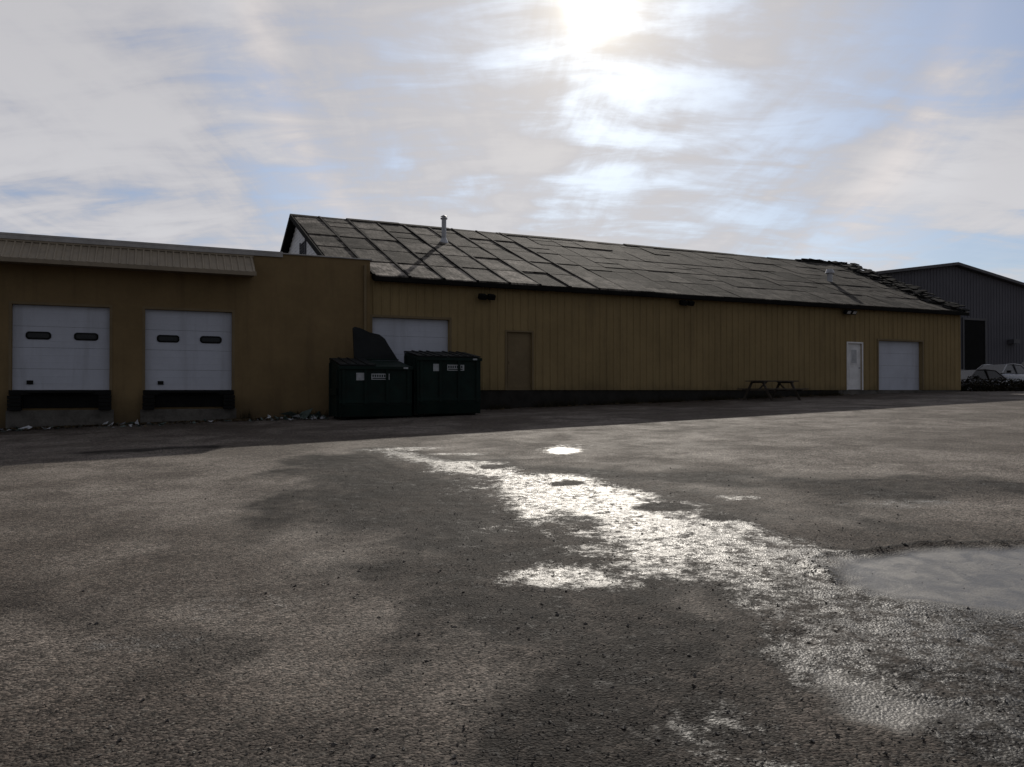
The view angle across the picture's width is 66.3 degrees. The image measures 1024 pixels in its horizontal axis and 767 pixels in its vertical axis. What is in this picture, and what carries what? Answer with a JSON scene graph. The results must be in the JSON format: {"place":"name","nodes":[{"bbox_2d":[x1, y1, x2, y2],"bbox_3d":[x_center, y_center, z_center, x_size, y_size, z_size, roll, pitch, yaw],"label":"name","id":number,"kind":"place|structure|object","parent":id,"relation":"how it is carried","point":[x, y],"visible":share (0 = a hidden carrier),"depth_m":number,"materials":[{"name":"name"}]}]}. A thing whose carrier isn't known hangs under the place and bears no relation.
{"place":"outdoors","nodes":[
{"label":"outdoors","id":0,"kind":"place"},
{"bbox_2d":[288,228,316,254],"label":"gable boards","id":1,"kind":"object","parent":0,"point":[297,238],"visible":0.15,"depth_m":33.73,"materials":[{"name":"white wood"}]},
{"bbox_2d":[0,391,1023,766],"bbox_3d":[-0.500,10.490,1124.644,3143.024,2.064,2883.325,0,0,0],"label":"asphalt ground","id":2,"kind":"structure","parent":0,"point":[132,561],"depth_m":5.62,"materials":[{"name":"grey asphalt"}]},
{"bbox_2d":[6,408,235,428],"bbox_3d":[-14.252,1.260,21.294,12.800,1.037,0.099,0,-1,-25],"label":"dock concrete","id":3,"kind":"object","parent":2,"relation":"on","point":[34,418],"visible":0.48,"depth_m":22.31,"materials":[{"name":"grey concrete"}]},
{"bbox_2d":[0,390,328,428],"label":"foundation","id":4,"kind":"object","parent":2,"relation":"on","point":[127,405],"depth_m":24.18,"materials":[{"name":"grey concrete"}]},
{"bbox_2d":[0,408,328,431],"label":"trash litter","id":5,"kind":"object","parent":2,"relation":"on","point":[304,415],"visible":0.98,"depth_m":23.51,"materials":[{"name":"paper"}]},
{"bbox_2d":[0,238,369,389],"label":"walls","id":6,"kind":"structure","parent":2,"relation":"on","point":[298,318],"depth_m":24.20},
{"bbox_2d":[12,304,109,389],"bbox_3d":[-12.760,-0.984,22.235,2.400,2.420,0.100,0,-1,-25],"label":"overhead door","id":7,"kind":"structure","parent":6,"relation":"attached to","point":[60,347],"depth_m":22.20,"materials":[{"name":"white paint"}]},
{"bbox_2d":[7,390,234,410],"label":"dock levellers and bumpers","id":8,"kind":"object","parent":6,"relation":"attached to","point":[225,399],"visible":1,"depth_m":22.35,"materials":[{"name":"black rubber"}]},
{"bbox_2d":[8,301,234,389],"bbox_3d":[-14.270,-1.046,21.353,12.700,2.450,0.013,0,-1,-24],"label":"door trim","id":9,"kind":"structure","parent":6,"relation":"attached to","point":[110,353],"depth_m":22.59,"materials":[{"name":"metal"}]},
{"bbox_2d":[0,238,256,276],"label":"awning","id":10,"kind":"object","parent":6,"relation":"attached to","point":[26,252],"visible":1,"depth_m":22.32,"materials":[{"name":"metal"}]},
{"bbox_2d":[0,232,371,260],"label":"parapet coping","id":11,"kind":"object","parent":6,"relation":"on","point":[22,236],"visible":1,"depth_m":22.97,"materials":[{"name":"metal"}]},
{"bbox_2d":[145,309,231,389],"bbox_3d":[-9.725,-0.972,23.619,2.410,2.420,0.100,0,-1,-25],"label":"overhead door","id":12,"kind":"structure","parent":6,"relation":"attached to","point":[188,350],"depth_m":23.59,"materials":[{"name":"white paint"}]},
{"bbox_2d":[364,265,366,329],"bbox_3d":[-4.809,-1.410,25.626,0.080,4.950,0.088,0,-1,-24],"label":"downspout","id":13,"kind":"object","parent":6,"relation":"attached to","point":[365,274],"visible":0.45,"depth_m":25.59,"materials":[{"name":"brown metal"}]},
{"bbox_2d":[329,327,412,419],"bbox_3d":[-4.388,-0.347,24.119,2.300,2.920,1.863,0,-1,-24],"label":"dumpster","id":14,"kind":"object","parent":2,"relation":"on","point":[364,382],"visible":0.97,"depth_m":23.46,"materials":[{"name":"green paint"}]},
{"bbox_2d":[1,394,855,430],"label":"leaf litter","id":15,"kind":"object","parent":2,"relation":"on","point":[169,422],"visible":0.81,"depth_m":23.16,"materials":[{"name":"brown plant"}]},
{"bbox_2d":[404,350,481,416],"bbox_3d":[-2.216,-0.010,24.807,2.150,2.134,1.620,0,-1,-23],"label":"dumpster","id":16,"kind":"object","parent":2,"relation":"on","point":[445,382],"visible":0.87,"depth_m":24.13,"materials":[{"name":"green paint"}]},
{"bbox_2d":[240,390,842,418],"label":"weeds","id":17,"kind":"object","parent":2,"relation":"on","point":[538,405],"visible":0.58,"depth_m":29.90,"materials":[{"name":"green plant"}]},
{"bbox_2d":[480,390,959,408],"bbox_3d":[8.453,1.119,31.990,29.050,1.699,0.170,0,-1,-24],"label":"foundation","id":18,"kind":"object","parent":2,"relation":"on","point":[521,398],"visible":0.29,"depth_m":29.77,"materials":[{"name":"concrete"}]},
{"bbox_2d":[370,274,960,389],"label":"front wall","id":19,"kind":"structure","parent":18,"relation":"on","point":[584,341],"depth_m":30.80,"materials":[{"name":"beige metal"}]},
{"bbox_2d":[372,317,447,362],"bbox_3d":[-3.467,-0.967,26.634,2.700,2.460,0.082,0,-1,-25],"label":"grey overhead door","id":20,"kind":"structure","parent":19,"relation":"attached to","point":[400,336],"depth_m":26.63,"materials":[{"name":"white paint"}]},
{"bbox_2d":[478,293,495,299],"bbox_3d":[-0.896,-3.026,27.400,0.580,0.230,0.368,0,-1,-25],"label":"flood light","id":21,"kind":"object","parent":19,"relation":"attached to","point":[481,296],"visible":1,"depth_m":27.29,"materials":[{"name":"black metal"}]},
{"bbox_2d":[505,330,533,389],"bbox_3d":[0.243,-0.834,28.186,1.120,2.140,0.154,0,-1,-25],"label":"man door","id":22,"kind":"structure","parent":19,"relation":"attached to","point":[517,359],"depth_m":28.21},
{"bbox_2d":[282,216,969,315],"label":"roof deck","id":23,"kind":"structure","parent":19,"relation":"on","point":[289,237],"depth_m":32.81,"materials":[{"name":"black wood"}]},
{"bbox_2d":[280,214,969,310],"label":"roof battens and ridge","id":24,"kind":"object","parent":23,"relation":"on","point":[889,280],"visible":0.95,"depth_m":35.55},
{"bbox_2d":[294,216,958,311],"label":"roof panels","id":25,"kind":"object","parent":23,"relation":"on","point":[611,267],"visible":0.96,"depth_m":33.92,"materials":[{"name":"grey metal"}]},
{"bbox_2d":[440,215,834,281],"bbox_3d":[6.635,-6.147,36.546,20.597,1.941,0.478,0,-1,-19],"label":"flue and roof vent","id":26,"kind":"object","parent":23,"relation":"on","point":[829,272],"visible":0.86,"depth_m":33.17,"materials":[{"name":"metal"}]},
{"bbox_2d":[375,276,968,314],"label":"eave fascia","id":27,"kind":"structure","parent":23,"relation":"attached to","point":[430,281],"depth_m":29.93,"materials":[{"name":"metal"}]},
{"bbox_2d":[370,314,923,389],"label":"opening trim","id":28,"kind":"structure","parent":19,"relation":"attached to","point":[438,318],"depth_m":27.04,"materials":[{"name":"metal"}]},
{"bbox_2d":[679,300,694,305],"bbox_3d":[6.884,-3.176,30.947,0.580,0.230,0.368,0,-1,-25],"label":"flood light","id":29,"kind":"object","parent":19,"relation":"attached to","point":[687,302],"visible":1,"depth_m":30.84,"materials":[{"name":"black metal"}]},
{"bbox_2d":[843,309,856,314],"bbox_3d":[14.891,-3.145,34.596,0.580,0.230,0.368,0,-1,-24],"label":"flood light","id":30,"kind":"object","parent":19,"relation":"attached to","point":[849,312],"visible":1,"depth_m":34.48,"materials":[{"name":"black metal"}]},
{"bbox_2d":[846,342,862,389],"bbox_3d":[15.291,-0.782,35.026,1.000,2.150,0.124,0,-1,-24],"label":"white entry door","id":31,"kind":"structure","parent":19,"relation":"attached to","point":[853,364],"depth_m":35.04,"materials":[{"name":"metal"}]},
{"bbox_2d":[879,341,918,389],"bbox_3d":[17.872,-0.805,36.391,2.870,2.300,0.082,0,-1,-25],"label":"overhead door","id":32,"kind":"structure","parent":19,"relation":"attached to","point":[898,365],"depth_m":36.40,"materials":[{"name":"white paint"}]},
{"bbox_2d":[737,380,808,399],"bbox_3d":[10.277,0.270,30.947,2.100,0.770,1.725,0,-1,-27],"label":"picnic table","id":33,"kind":"object","parent":2,"relation":"on","point":[764,382],"visible":0.99,"depth_m":30.70,"materials":[{"name":"brown wood"}]},
{"bbox_2d":[879,266,1023,368],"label":"walls","id":34,"kind":"structure","parent":2,"relation":"on","point":[998,305],"depth_m":53.48,"materials":[{"name":"grey metal"}]},
{"bbox_2d":[875,262,1023,287],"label":"roof","id":35,"kind":"structure","parent":34,"relation":"on","point":[987,273],"depth_m":52.20,"materials":[{"name":"metal"}]},
{"bbox_2d":[962,317,1020,369],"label":"door trim","id":36,"kind":"structure","parent":34,"relation":"attached to","point":[1013,341],"depth_m":53.05,"materials":[{"name":"grey metal"}]},
{"bbox_2d":[964,320,984,369],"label":"tall door","id":37,"kind":"structure","parent":36,"relation":"attached to","point":[974,335],"depth_m":52.82,"materials":[{"name":"black metal"}]},
{"bbox_2d":[960,369,1008,390],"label":"parked car","id":38,"kind":"object","parent":2,"relation":"on","point":[985,374],"visible":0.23,"depth_m":40.40,"materials":[{"name":"paint"}]},
{"bbox_2d":[961,374,1023,391],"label":"scrub hedge","id":39,"kind":"object","parent":2,"relation":"on","point":[1011,386],"visible":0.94,"depth_m":38.55,"materials":[{"name":"brown plant"}]},
{"bbox_2d":[978,363,1023,384],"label":"parked car","id":40,"kind":"object","parent":2,"relation":"on","point":[1015,372],"visible":0.28,"depth_m":42.23,"materials":[{"name":"paint"}]},
{"bbox_2d":[0,0,1023,281],"label":"sky","id":41,"kind":"structure","parent":0,"point":[875,135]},
{"bbox_3d":[-9.175,-2.536,33.867,0.200,9.040,17.790,0,-1,-25],"label":"gable","id":42,"kind":"object","parent":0,"visible":0},
{"bbox_2d":[299,240,305,253],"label":"louvre slats","id":43,"kind":"object","parent":42,"relation":"attached to","point":[300,244],"visible":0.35,"depth_m":32.29,"materials":[{"name":"grey metal"}]}
]}

